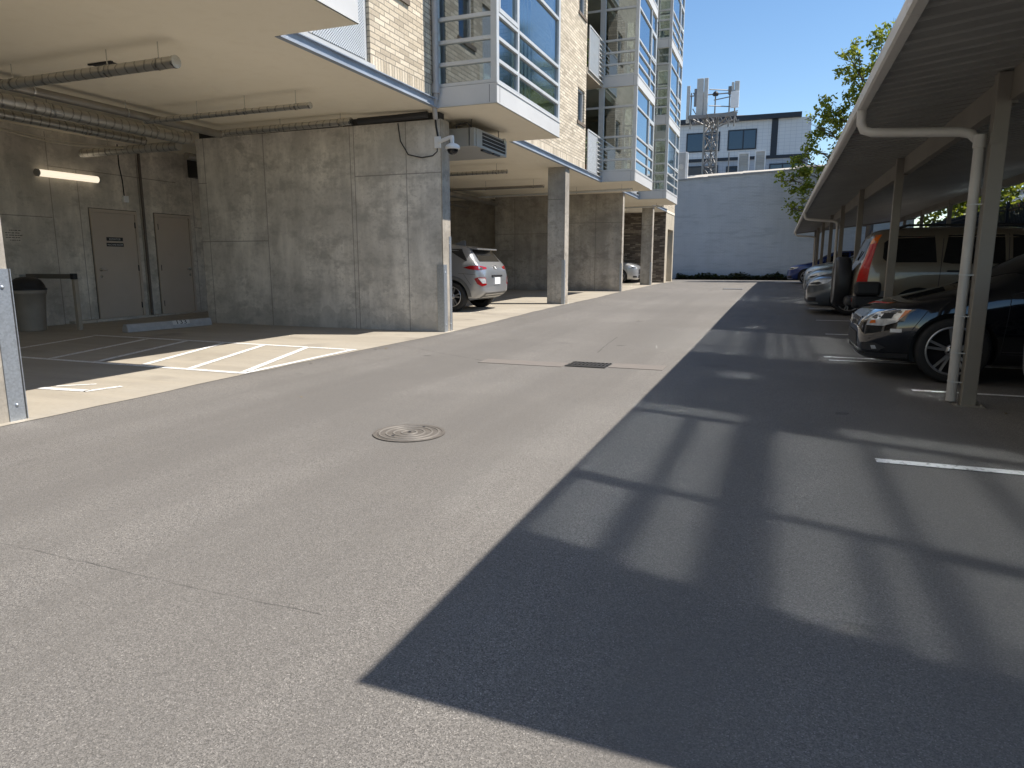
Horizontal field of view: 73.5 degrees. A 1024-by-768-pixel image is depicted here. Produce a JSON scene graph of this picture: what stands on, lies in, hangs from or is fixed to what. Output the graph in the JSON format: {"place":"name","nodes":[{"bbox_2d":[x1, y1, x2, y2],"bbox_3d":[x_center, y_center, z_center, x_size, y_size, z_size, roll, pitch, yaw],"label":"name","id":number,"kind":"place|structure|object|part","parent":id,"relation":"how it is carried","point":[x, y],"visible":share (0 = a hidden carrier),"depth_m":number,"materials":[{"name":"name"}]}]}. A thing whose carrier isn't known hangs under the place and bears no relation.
{"place":"outdoors","nodes":[
{"label":"outdoors","id":0,"kind":"place"},
{"bbox_2d":[0,281,671,426],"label":"floor","id":1,"kind":"structure","parent":0,"point":[137,381],"depth_m":9.34,"materials":[{"name":"concrete"}]},
{"bbox_2d":[12,277,46,331],"bbox_3d":[-8.250,-1.371,11.719,0.570,0.912,0.570,4,11,21],"label":"rubbish bin","id":2,"kind":"object","parent":1,"relation":"on","point":[29,293],"visible":0.88,"depth_m":11.56,"materials":[{"name":"plastic"}]},
{"bbox_2d":[19,273,82,329],"bbox_3d":[-8.098,-1.452,12.050,1.380,0.975,0.105,4,11,21],"label":"barrier rail","id":3,"kind":"object","parent":1,"relation":"on","point":[73,277],"visible":0.91,"depth_m":11.84,"materials":[{"name":"black metal"}]},
{"bbox_2d":[20,336,92,347],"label":"floor marking","id":4,"kind":"object","parent":1,"relation":"on","point":[56,342],"visible":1,"depth_m":10.00,"materials":[{"name":"white paint"}]},
{"bbox_2d":[35,387,85,390],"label":"floor marking","id":5,"kind":"object","parent":1,"relation":"on","point":[52,388],"visible":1,"depth_m":6.29,"materials":[{"name":"white paint"}]},
{"bbox_2d":[58,383,96,385],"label":"floor marking","id":6,"kind":"object","parent":1,"relation":"on","point":[77,384],"visible":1,"depth_m":6.55,"materials":[{"name":"white paint"}]},
{"bbox_2d":[52,339,146,357],"bbox_3d":[-5.591,-0.499,9.403,0.085,0.001,2.164,0,10,1],"label":"floor marking","id":7,"kind":"object","parent":1,"relation":"on","point":[97,348],"visible":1,"depth_m":9.19,"materials":[{"name":"white paint"}]},
{"bbox_2d":[85,386,122,391],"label":"floor marking","id":8,"kind":"object","parent":1,"relation":"on","point":[103,388],"visible":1,"depth_m":6.34,"materials":[{"name":"white paint"}]},
{"bbox_2d":[21,356,243,373],"bbox_3d":[-5.004,-0.263,8.067,4.720,0.001,0.095,4,11,21],"label":"floor marking","id":9,"kind":"object","parent":1,"relation":"on","point":[134,365],"visible":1,"depth_m":7.77,"materials":[{"name":"white paint"}]},
{"bbox_2d":[93,341,185,361],"bbox_3d":[-4.868,-0.451,9.129,0.085,0.001,2.161,0,10,1],"label":"floor marking","id":10,"kind":"object","parent":1,"relation":"on","point":[137,351],"visible":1,"depth_m":8.88,"materials":[{"name":"white paint"}]},
{"bbox_2d":[122,318,211,332],"bbox_3d":[-6.091,-1.057,12.198,0.167,0.139,1.661,5,11,27],"label":"wheel stop","id":11,"kind":"object","parent":1,"relation":"on","point":[148,326],"visible":1,"depth_m":12.06,"materials":[{"name":"concrete"}]},
{"bbox_2d":[140,343,224,364],"bbox_3d":[-4.191,-0.406,8.872,0.085,0.001,2.164,0,10,1],"label":"floor marking","id":12,"kind":"object","parent":1,"relation":"on","point":[181,354],"visible":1,"depth_m":8.69,"materials":[{"name":"white paint"}]},
{"bbox_2d":[94,335,356,349],"bbox_3d":[-4.414,-0.623,10.112,5.031,0.001,0.085,4,11,22],"label":"floor marking","id":13,"kind":"object","parent":1,"relation":"on","point":[225,342],"visible":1,"depth_m":10.02,"materials":[{"name":"white paint"}]},
{"bbox_2d":[189,345,264,367],"bbox_3d":[-3.529,-0.362,8.621,0.085,0.001,2.164,0,10,1],"label":"floor marking","id":14,"kind":"object","parent":1,"relation":"on","point":[214,360],"visible":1,"depth_m":8.46,"materials":[{"name":"white paint"}]},
{"bbox_2d":[241,347,308,371],"bbox_3d":[-2.838,-0.316,8.359,0.085,0.001,2.164,0,10,1],"label":"floor marking","id":15,"kind":"object","parent":1,"relation":"on","point":[273,360],"visible":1,"depth_m":8.15,"materials":[{"name":"white paint"}]},
{"bbox_2d":[242,349,355,373],"bbox_3d":[-2.476,-0.290,8.217,0.080,0.001,2.181,3,11,19],"label":"floor marking","id":16,"kind":"object","parent":1,"relation":"on","point":[296,361],"visible":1,"depth_m":8.07,"materials":[{"name":"white paint"}]},
{"bbox_2d":[452,240,507,310],"bbox_3d":[-2.292,-2.664,16.724,4.200,1.609,2.122,4,11,21],"label":"parked car","id":17,"kind":"object","parent":1,"relation":"on","point":[479,276],"visible":0.3,"depth_m":15.49,"materials":[{"name":"silver metal"}]},
{"bbox_3d":[-0.639,-3.012,16.017,0.293,0.300,1.200,4,11,21],"label":"rear window","id":18,"kind":"part","parent":17,"relation":"part of","materials":[{"name":"grey glass"}]},
{"bbox_2d":[622,261,639,282],"bbox_3d":[3.905,-5.696,33.102,4.605,1.598,2.002,4,11,21],"label":"parked car","id":19,"kind":"object","parent":1,"relation":"on","point":[631,271],"visible":0.21,"depth_m":31.76,"materials":[{"name":"silver metal"}]},
{"bbox_2d":[0,279,1023,767],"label":"ground","id":20,"kind":"structure","parent":0,"point":[724,539],"depth_m":2.71,"materials":[{"name":"grey asphalt"}]},
{"bbox_2d":[0,0,684,423],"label":"apartment building","id":21,"kind":"structure","parent":20,"relation":"on","point":[352,226],"depth_m":12.27,"materials":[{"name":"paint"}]},
{"bbox_2d":[5,230,21,240],"bbox_3d":[-8.754,-2.615,12.058,0.002,0.184,0.285,4,11,21],"label":"stencil notice","id":22,"kind":"object","parent":21,"relation":"attached to","point":[13,235],"visible":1,"depth_m":12.06,"materials":[{"name":"black paint"}]},
{"bbox_2d":[0,269,28,421],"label":"corner guard","id":23,"kind":"object","parent":21,"relation":"attached to","point":[13,373],"visible":0.95,"depth_m":5.00,"materials":[{"name":"metal"}]},
{"bbox_2d":[0,127,115,146],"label":"cable","id":24,"kind":"object","parent":21,"relation":"attached to","point":[54,138],"visible":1,"depth_m":10.96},
{"bbox_2d":[0,129,123,148],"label":"cable","id":25,"kind":"object","parent":21,"relation":"attached to","point":[60,143],"visible":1,"depth_m":10.98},
{"bbox_2d":[33,168,100,182],"bbox_3d":[-8.299,-3.887,12.834,0.146,0.130,1.230,4,11,21],"label":"tube light","id":26,"kind":"object","parent":21,"relation":"attached to","point":[63,175],"visible":1,"depth_m":12.74,"materials":[{"name":"beige"}]},
{"bbox_2d":[0,108,146,145],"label":"insulated pipe","id":27,"kind":"object","parent":21,"relation":"attached to","point":[30,119],"visible":0.87,"depth_m":10.83,"materials":[{"name":"metal"}]},
{"bbox_2d":[0,41,180,89],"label":"insulated pipe","id":28,"kind":"object","parent":21,"relation":"attached to","point":[138,66],"visible":1,"depth_m":7.84,"materials":[{"name":"metal"}]},
{"bbox_2d":[0,92,195,143],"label":"insulated pipe","id":29,"kind":"object","parent":21,"relation":"hanging from","point":[28,105],"visible":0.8,"depth_m":10.26,"materials":[{"name":"metal"}]},
{"bbox_2d":[87,60,116,66],"bbox_3d":[-4.933,-3.901,8.421,0.390,0.019,0.300,4,11,21],"label":"ceiling hatch","id":30,"kind":"object","parent":21,"relation":"attached to","point":[100,63],"visible":0.45,"depth_m":8.30,"materials":[{"name":"black plastic"}]},
{"bbox_2d":[0,79,223,137],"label":"insulated pipe","id":31,"kind":"object","parent":21,"relation":"attached to","point":[75,101],"visible":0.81,"depth_m":9.91,"materials":[{"name":"metal"}]},
{"bbox_2d":[88,207,145,318],"bbox_3d":[-8.009,-2.422,13.985,0.097,2.214,1.084,4,11,21],"label":"door","id":32,"kind":"structure","parent":21,"relation":"in","point":[115,243],"depth_m":13.95,"materials":[{"name":"beige paint"}]},
{"bbox_2d":[116,144,128,202],"bbox_3d":[-7.905,-4.268,13.928,0.060,1.130,0.131,4,11,21],"label":"hanging cable","id":33,"kind":"object","parent":21,"relation":"attached to","point":[125,199],"visible":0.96,"depth_m":13.97,"materials":[{"name":"plastic"}]},
{"bbox_2d":[78,142,181,157],"bbox_3d":[-6.908,-4.371,12.357,2.282,0.461,0.165,3,11,19],"label":"insulated pipe","id":34,"kind":"object","parent":21,"relation":"attached to","point":[137,149],"visible":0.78,"depth_m":12.29,"materials":[{"name":"metal"}]},
{"bbox_2d":[137,153,153,314],"bbox_3d":[-7.750,-3.141,14.508,0.056,3.350,0.053,4,11,21],"label":"conduit pipe","id":35,"kind":"object","parent":21,"relation":"attached to","point":[145,233],"visible":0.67,"depth_m":14.49,"materials":[{"name":"grey metal"}]},
{"bbox_2d":[153,213,197,313],"bbox_3d":[-7.486,-2.657,15.322,0.097,2.214,0.994,4,11,21],"label":"door","id":36,"kind":"structure","parent":21,"relation":"in","point":[173,235],"depth_m":15.29,"materials":[{"name":"beige paint"}]},
{"bbox_2d":[187,160,197,178],"bbox_3d":[-6.923,-4.909,15.608,0.605,0.450,0.590,4,11,21],"label":"duct box","id":37,"kind":"object","parent":21,"relation":"attached to","point":[192,169],"visible":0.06,"depth_m":15.40,"materials":[{"name":"metal"}]},
{"bbox_2d":[143,90,312,123],"bbox_3d":[-4.256,-4.074,10.106,3.100,0.265,0.092,4,11,21],"label":"insulated pipe","id":38,"kind":"object","parent":21,"relation":"attached to","point":[266,109],"visible":0.95,"depth_m":10.02,"materials":[{"name":"metal"}]},
{"bbox_2d":[195,0,359,35],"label":"bay window","id":39,"kind":"structure","parent":21,"relation":"in","point":[273,17],"depth_m":6.72,"materials":[{"name":"paint"}]},
{"bbox_2d":[221,115,353,135],"bbox_3d":[-3.899,-4.354,11.549,2.811,0.214,0.122,4,11,21],"label":"insulated pipe","id":40,"kind":"object","parent":21,"relation":"attached to","point":[342,122],"visible":0.91,"depth_m":11.44,"materials":[{"name":"metal"}]},
{"bbox_2d":[184,152,469,208],"bbox_3d":[-4.018,-5.544,19.524,0.140,0.136,13.200,4,11,21],"label":"sprinkler pipe","id":41,"kind":"object","parent":21,"relation":"attached to","point":[190,156],"visible":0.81,"depth_m":13.60,"materials":[{"name":"grey metal"}]},
{"bbox_2d":[301,0,374,68],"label":"window","id":42,"kind":"structure","parent":21,"relation":"in","point":[360,33],"depth_m":8.67,"materials":[{"name":"metal"}]},
{"bbox_2d":[357,111,428,124],"bbox_3d":[-1.918,-4.271,11.007,1.214,0.145,0.111,2,10,14],"label":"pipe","id":43,"kind":"object","parent":21,"relation":"attached to","point":[396,117],"visible":1,"depth_m":10.96,"materials":[{"name":"black plastic"}]},
{"bbox_2d":[400,0,409,5],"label":"window","id":44,"kind":"structure","parent":21,"relation":"in","point":[407,2],"depth_m":9.73,"materials":[{"name":"metal"}]},
{"bbox_2d":[397,120,438,157],"bbox_3d":[-1.526,-4.010,11.134,0.755,0.671,0.028,4,11,21],"label":"cable","id":45,"kind":"object","parent":21,"relation":"attached to","point":[418,156],"visible":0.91,"depth_m":11.14,"materials":[{"name":"black rubber"}]},
{"bbox_2d":[437,265,447,331],"bbox_3d":[-1.160,-1.424,11.510,0.133,1.140,0.133,4,11,21],"label":"corner guard","id":46,"kind":"object","parent":21,"relation":"attached to","point":[442,297],"visible":0.95,"depth_m":11.46,"materials":[{"name":"metal"}]},
{"bbox_2d":[434,135,459,154],"bbox_3d":[-1.053,-3.794,10.895,0.475,0.310,0.230,4,11,21],"label":"security camera","id":47,"kind":"object","parent":21,"relation":"attached to","point":[452,148],"visible":1,"depth_m":10.83,"materials":[{"name":"white plastic"}]},
{"bbox_2d":[449,237,452,330],"bbox_3d":[-1.041,-1.687,11.659,0.055,1.600,0.111,-3,11,-18],"label":"corner guard","id":48,"kind":"object","parent":21,"relation":"attached to","point":[450,267],"visible":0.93,"depth_m":11.64,"materials":[{"name":"metal"}]},
{"bbox_2d":[450,191,498,205],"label":"sprinkler pipe","id":49,"kind":"object","parent":21,"relation":"attached to","point":[472,198],"visible":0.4,"depth_m":23.09,"materials":[{"name":"grey metal"}]},
{"bbox_2d":[449,119,506,160],"bbox_3d":[-0.939,-4.353,12.320,1.290,0.485,1.457,4,11,21],"label":"unit heater","id":50,"kind":"object","parent":21,"relation":"hanging from","point":[473,143],"visible":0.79,"depth_m":11.92,"materials":[{"name":"grey metal"}]},
{"bbox_2d":[450,163,507,175],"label":"sprinkler pipe","id":51,"kind":"object","parent":21,"relation":"attached to","point":[496,171],"visible":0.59,"depth_m":16.88,"materials":[{"name":"metal"}]},
{"bbox_2d":[450,179,544,190],"bbox_3d":[-0.905,-5.897,20.421,3.930,0.255,0.092,4,11,21],"label":"sprinkler pipe","id":52,"kind":"object","parent":21,"relation":"attached to","point":[502,187],"visible":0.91,"depth_m":20.19,"materials":[{"name":"metal"}]},
{"bbox_2d":[437,0,560,141],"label":"bay window","id":53,"kind":"structure","parent":21,"relation":"in","point":[499,60],"depth_m":10.85,"materials":[{"name":"metal"}]},
{"bbox_2d":[478,187,631,197],"bbox_3d":[1.274,-6.255,22.290,5.475,0.200,0.096,5,11,28],"label":"sprinkler pipe","id":54,"kind":"object","parent":21,"relation":"attached to","point":[576,191],"visible":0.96,"depth_m":21.98,"materials":[{"name":"metal"}]},
{"bbox_2d":[561,260,564,303],"bbox_3d":[1.336,-2.633,17.821,0.088,1.160,0.088,4,11,21],"label":"corner guard","id":55,"kind":"object","parent":21,"relation":"attached to","point":[563,283],"visible":0.95,"depth_m":17.79,"materials":[{"name":"metal"}]},
{"bbox_2d":[577,88,585,127],"bbox_3d":[1.786,-7.367,18.273,0.170,0.915,0.780,4,11,21],"label":"window","id":56,"kind":"structure","parent":21,"relation":"in","point":[580,94],"depth_m":18.47,"materials":[{"name":"metal"}]},
{"bbox_2d":[578,0,587,22],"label":"window","id":57,"kind":"structure","parent":21,"relation":"in","point":[581,2],"depth_m":18.02,"materials":[{"name":"metal"}]},
{"bbox_2d":[587,38,588,66],"bbox_3d":[2.026,-9.394,19.629,0.808,1.237,0.705,7,12,34],"label":"potted plant","id":58,"kind":"object","parent":21,"relation":"on","point":[587,52],"visible":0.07,"depth_m":19.59,"materials":[{"name":"green plant"}]},
{"bbox_2d":[585,131,597,169],"bbox_3d":[2.196,-6.752,20.094,0.818,1.192,0.673,4,11,21],"label":"potted plant","id":59,"kind":"object","parent":21,"relation":"on","point":[586,153],"visible":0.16,"depth_m":20.05,"materials":[{"name":"green plant"}]},
{"bbox_2d":[619,263,621,290],"bbox_3d":[3.841,-3.745,24.180,0.111,1.000,0.055,-6,11,-29],"label":"corner guard","id":60,"kind":"object","parent":21,"relation":"attached to","point":[620,275],"visible":0.94,"depth_m":24.16,"materials":[{"name":"metal"}]},
{"bbox_2d":[600,85,654,191],"bbox_3d":[3.669,-7.574,21.548,1.062,2.663,3.016,4,11,21],"label":"bay window","id":61,"kind":"structure","parent":21,"relation":"in","point":[627,116],"depth_m":20.31,"materials":[{"name":"glass"}]},
{"bbox_2d":[602,0,657,105],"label":"bay window","id":62,"kind":"structure","parent":21,"relation":"in","point":[630,27],"depth_m":19.86,"materials":[{"name":"metal"}]},
{"bbox_2d":[624,203,663,208],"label":"sprinkler pipe","id":63,"kind":"object","parent":21,"relation":"attached to","point":[656,206],"visible":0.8,"depth_m":27.89,"materials":[{"name":"metal"}]},
{"bbox_2d":[649,262,651,284],"bbox_3d":[6.013,-4.774,29.732,0.111,1.000,0.055,-6,11,-29],"label":"corner guard","id":64,"kind":"object","parent":21,"relation":"attached to","point":[650,274],"visible":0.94,"depth_m":29.72,"materials":[{"name":"metal"}]},
{"bbox_2d":[647,0,658,18],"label":"bay window","id":65,"kind":"structure","parent":21,"relation":"in","point":[653,4],"depth_m":21.42,"materials":[{"name":"metal"}]},
{"bbox_2d":[638,124,679,205],"bbox_3d":[5.841,-8.555,27.109,1.062,2.663,3.016,4,11,21],"label":"bay window","id":66,"kind":"structure","parent":21,"relation":"in","point":[664,191],"depth_m":25.88,"materials":[{"name":"metal"}]},
{"bbox_2d":[654,47,681,137],"bbox_3d":[5.841,-11.174,26.647,1.062,2.663,3.016,4,11,21],"label":"bay window","id":67,"kind":"structure","parent":21,"relation":"in","point":[668,92],"depth_m":25.35,"materials":[{"name":"metal"}]},
{"bbox_2d":[657,0,684,68],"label":"bay window","id":68,"kind":"structure","parent":21,"relation":"in","point":[671,13],"depth_m":24.98,"materials":[{"name":"metal"}]},
{"bbox_2d":[373,424,444,441],"bbox_3d":[-0.705,0.331,4.702,0.492,0.010,0.492,4,11,21],"label":"manhole cover","id":69,"kind":"object","parent":20,"relation":"on","point":[409,433],"visible":1,"depth_m":4.67,"materials":[{"name":"metal"}]},
{"bbox_2d":[478,359,666,370],"bbox_3d":[0.671,-0.204,7.890,2.164,0.062,0.438,3,10,14],"label":"concrete strip","id":70,"kind":"object","parent":20,"relation":"in","point":[585,364],"visible":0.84,"depth_m":7.86,"materials":[{"name":"concrete"}]},
{"bbox_2d":[676,277,786,279],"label":"soil","id":71,"kind":"structure","parent":20,"relation":"on","point":[692,278],"depth_m":38.89,"materials":[{"name":"brown soil"}]},
{"bbox_2d":[675,271,788,279],"bbox_3d":[13.277,-6.102,38.778,7.954,0.547,0.870,4,11,21],"label":"ground cover","id":72,"kind":"object","parent":71,"relation":"on","point":[739,274],"visible":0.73,"depth_m":38.93,"materials":[{"name":"green plant"}]},
{"bbox_2d":[679,111,811,175],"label":"tiled building","id":73,"kind":"structure","parent":20,"relation":"on","point":[780,138],"depth_m":59.81,"materials":[{"name":"white tile"}]},
{"bbox_2d":[686,132,719,152],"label":"window","id":74,"kind":"structure","parent":73,"relation":"in","point":[694,141],"depth_m":61.46,"materials":[{"name":"glass"}]},
{"bbox_2d":[688,165,717,175],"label":"window","id":75,"kind":"structure","parent":73,"relation":"in","point":[692,170],"depth_m":61.85,"materials":[{"name":"glass"}]},
{"bbox_2d":[726,166,736,172],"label":"window","id":76,"kind":"structure","parent":73,"relation":"in","point":[731,168],"depth_m":60.79,"materials":[{"name":"glass"}]},
{"bbox_2d":[727,128,756,150],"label":"window","id":77,"kind":"structure","parent":73,"relation":"in","point":[742,139],"depth_m":60.11,"materials":[{"name":"glass"}]},
{"bbox_2d":[769,163,798,168],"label":"window","id":78,"kind":"structure","parent":73,"relation":"in","point":[777,165],"depth_m":59.36,"materials":[{"name":"glass"}]},
{"bbox_2d":[672,165,913,278],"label":"warehouse","id":79,"kind":"structure","parent":20,"relation":"on","point":[731,222],"depth_m":38.83,"materials":[{"name":"white paint"}]},
{"bbox_2d":[678,152,688,178],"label":"antenna cabinet","id":80,"kind":"object","parent":79,"relation":"on","point":[683,165],"visible":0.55,"depth_m":41.47,"materials":[{"name":"white plastic"}]},
{"bbox_2d":[686,78,739,174],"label":"antenna mast","id":81,"kind":"object","parent":79,"relation":"on","point":[700,95],"visible":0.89,"depth_m":45.41,"materials":[{"name":"metal"}]},
{"bbox_2d":[737,152,749,171],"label":"roof unit","id":82,"kind":"structure","parent":79,"relation":"on","point":[743,160],"depth_m":47.57,"materials":[{"name":"grey metal"}]},
{"bbox_2d":[754,150,765,169],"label":"roof unit","id":83,"kind":"structure","parent":79,"relation":"on","point":[760,160],"depth_m":47.18,"materials":[{"name":"grey metal"}]},
{"bbox_2d":[787,251,853,282],"bbox_3d":[15.138,-5.371,31.545,4.605,1.498,2.002,4,11,21],"label":"parked car","id":84,"kind":"object","parent":20,"relation":"on","point":[796,272],"visible":0.3,"depth_m":31.41,"materials":[{"name":"blue paint"}]},
{"bbox_3d":[14.581,-5.697,30.901,1.070,0.452,0.237,4,11,21],"label":"side window","id":85,"kind":"part","parent":84,"relation":"part of","materials":[{"name":"black glass"}]},
{"bbox_2d":[802,255,853,290],"bbox_3d":[10.571,-3.173,18.974,4.605,1.684,2.002,4,11,21],"label":"parked car","id":86,"kind":"object","parent":20,"relation":"on","point":[816,267],"visible":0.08,"depth_m":19.09,"materials":[{"name":"silver metal"}]},
{"bbox_2d":[804,262,852,293],"bbox_3d":[9.600,-2.672,16.613,4.605,1.570,2.002,4,11,21],"label":"parked car","id":87,"kind":"object","parent":20,"relation":"on","point":[818,272],"visible":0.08,"depth_m":16.73,"materials":[{"name":"silver metal"}]},
{"bbox_2d":[804,273,856,314],"bbox_3d":[8.647,-2.176,14.364,4.610,1.427,2.002,4,11,21],"label":"parked car","id":88,"kind":"object","parent":20,"relation":"on","point":[817,289],"visible":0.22,"depth_m":14.41,"materials":[{"name":"silver metal"}]},
{"bbox_2d":[774,18,895,237],"bbox_3d":[16.895,-11.182,34.029,7.217,12.495,3.871,4,11,21],"label":"tree","id":89,"kind":"object","parent":20,"relation":"on","point":[830,115],"visible":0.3,"depth_m":33.71,"materials":[{"name":"green plant"}]},
{"bbox_2d":[824,356,880,359],"bbox_3d":[5.003,-0.264,8.095,2.420,0.001,0.070,4,11,21],"label":"parking line","id":90,"kind":"object","parent":20,"relation":"on","point":[850,357],"visible":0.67,"depth_m":8.45,"materials":[{"name":"white paint"}]},
{"bbox_2d":[794,0,1023,407],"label":"carport","id":91,"kind":"object","parent":20,"relation":"on","point":[935,122],"visible":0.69,"depth_m":5.63,"materials":[{"name":"metal"}]},
{"bbox_2d":[833,360,1021,368],"bbox_3d":[4.914,-0.215,7.812,2.380,0.001,0.070,4,11,21],"label":"parking line","id":92,"kind":"object","parent":20,"relation":"on","point":[914,363],"visible":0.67,"depth_m":7.98,"materials":[{"name":"white paint"}]},
{"bbox_2d":[831,223,1023,308],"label":"parked car","id":93,"kind":"object","parent":20,"relation":"on","point":[928,257],"visible":0.45,"depth_m":10.56,"materials":[{"name":"beige paint"}]},
{"bbox_3d":[5.871,-2.250,11.486,0.127,0.340,1.200,4,11,21],"label":"rear window","id":94,"kind":"part","parent":93,"relation":"part of","materials":[{"name":"grey glass"}]},
{"bbox_3d":[6.129,-2.077,10.562,0.730,0.400,0.140,4,11,21],"label":"side window","id":95,"kind":"part","parent":93,"relation":"part of","materials":[{"name":"black glass"}]},
{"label":"side window","id":96,"kind":"part","parent":93,"relation":"part of","materials":[{"name":"black glass"}]},
{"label":"side window","id":97,"kind":"part","parent":93,"relation":"part of","materials":[{"name":"black glass"}]},
{"bbox_2d":[848,254,1023,382],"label":"parked car","id":98,"kind":"object","parent":20,"relation":"on","point":[917,327],"visible":0.84,"depth_m":6.67,"materials":[{"name":"black paint"}]},
{"bbox_2d":[875,458,1023,474],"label":"parking line","id":99,"kind":"object","parent":20,"relation":"on","point":[951,466],"visible":1,"depth_m":3.92,"materials":[{"name":"white paint"}]},
{"bbox_2d":[911,389,1023,396],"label":"parking line","id":100,"kind":"object","parent":20,"relation":"on","point":[977,393],"visible":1,"depth_m":6.07,"materials":[{"name":"white paint"}]},
{"bbox_2d":[917,183,1023,226],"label":"tree","id":101,"kind":"object","parent":20,"relation":"on","point":[960,208],"visible":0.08,"depth_m":33.91,"materials":[{"name":"green plant"}]},
{"bbox_2d":[930,201,1023,227],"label":"picket fence","id":102,"kind":"object","parent":20,"relation":"on","point":[1007,209],"visible":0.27,"depth_m":20.82,"materials":[{"name":"black paint"}]},
{"bbox_2d":[937,184,1023,216],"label":"tree","id":103,"kind":"object","parent":20,"relation":"on","point":[1017,193],"visible":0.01,"depth_m":43.43,"materials":[{"name":"green plant"}]},
{"bbox_2d":[952,204,1023,226],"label":"hedge","id":104,"kind":"object","parent":20,"relation":"on","point":[1010,218],"depth_m":21.28,"materials":[{"name":"green plant"}]},
{"bbox_2d":[1000,187,1023,209],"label":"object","id":105,"kind":"object","parent":20,"relation":"on","point":[1021,196],"depth_m":46.70,"materials":[{"name":"white plastic"}]},
{"bbox_2d":[680,0,1023,227],"label":"sky","id":106,"kind":"structure","parent":0,"point":[781,54],"materials":[{"name":"blue"}]},
{"bbox_2d":[1022,350,1023,374],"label":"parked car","id":107,"kind":"object","parent":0,"point":[1023,363],"visible":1,"depth_m":4.58,"materials":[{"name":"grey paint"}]}
]}

